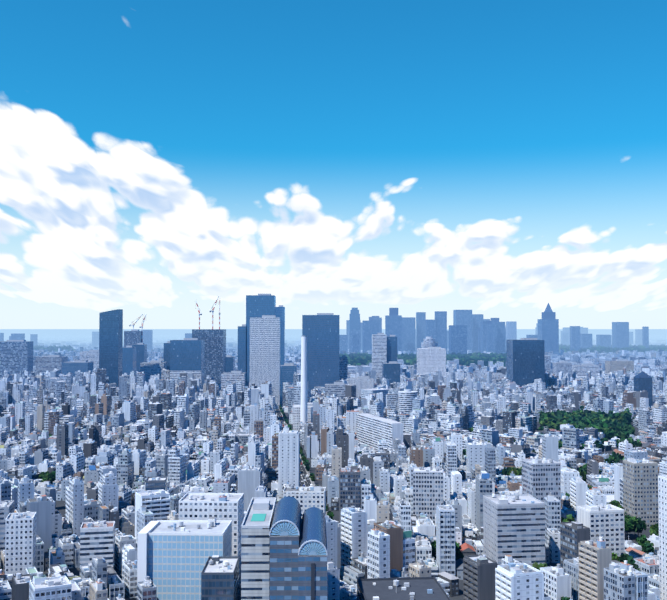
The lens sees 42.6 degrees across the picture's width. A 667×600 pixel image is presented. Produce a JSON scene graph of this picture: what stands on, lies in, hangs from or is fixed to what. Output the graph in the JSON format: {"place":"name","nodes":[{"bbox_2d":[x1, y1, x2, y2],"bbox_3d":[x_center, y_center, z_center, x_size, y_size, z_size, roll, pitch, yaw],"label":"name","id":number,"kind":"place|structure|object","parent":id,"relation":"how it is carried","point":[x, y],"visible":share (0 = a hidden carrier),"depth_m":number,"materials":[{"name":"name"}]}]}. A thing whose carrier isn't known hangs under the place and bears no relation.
{"place":"outdoors","nodes":[
{"label":"outdoors","id":0,"kind":"place"},
{"bbox_2d":[275,409,326,514],"bbox_3d":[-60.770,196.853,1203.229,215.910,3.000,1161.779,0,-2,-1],"label":"road","id":1,"kind":"structure","parent":0,"point":[305,480],"depth_m":940.50,"materials":[{"name":"grey asphalt"}]},
{"bbox_2d":[0,329,666,599],"bbox_3d":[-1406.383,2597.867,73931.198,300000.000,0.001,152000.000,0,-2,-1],"label":"ground","id":2,"kind":"structure","parent":0,"point":[60,506],"depth_m":21607.26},
{"bbox_2d":[0,294,666,599],"bbox_3d":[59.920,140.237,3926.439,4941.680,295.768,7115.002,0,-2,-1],"label":"buildings","id":3,"kind":"structure","parent":2,"relation":"on","point":[212,546],"depth_m":677.46,"materials":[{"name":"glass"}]},
{"bbox_2d":[129,296,220,329],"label":"construction cranes","id":4,"kind":"object","parent":3,"relation":"on","point":[212,308],"visible":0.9,"depth_m":2276.22,"materials":[{"name":"metal"}]},
{"bbox_2d":[0,418,666,599],"bbox_3d":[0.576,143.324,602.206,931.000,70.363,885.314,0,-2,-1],"label":"city","id":5,"kind":"object","parent":2,"relation":"on","point":[379,529],"visible":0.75,"depth_m":635.15,"materials":[{"name":"concrete"}]},
{"bbox_2d":[0,367,666,457],"bbox_3d":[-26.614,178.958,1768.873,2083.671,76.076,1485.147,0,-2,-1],"label":"city","id":6,"kind":"object","parent":2,"relation":"on","point":[165,411],"visible":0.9,"depth_m":1414.47,"materials":[{"name":"concrete"}]},
{"bbox_2d":[4,334,666,377],"bbox_3d":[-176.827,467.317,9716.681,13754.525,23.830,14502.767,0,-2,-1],"label":"city","id":7,"kind":"object","parent":2,"relation":"on","point":[651,362],"visible":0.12,"depth_m":4277.66,"materials":[{"name":"concrete"}]},
{"bbox_2d":[18,344,666,599],"bbox_3d":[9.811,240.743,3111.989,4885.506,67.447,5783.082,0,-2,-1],"label":"trees","id":8,"kind":"object","parent":2,"relation":"on","point":[610,424],"visible":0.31,"depth_m":1254.26,"materials":[{"name":"green plant"}]},
{"bbox_2d":[0,0,666,328],"label":"sky","id":9,"kind":"structure","parent":0,"point":[505,160],"materials":[{"name":"blue"}]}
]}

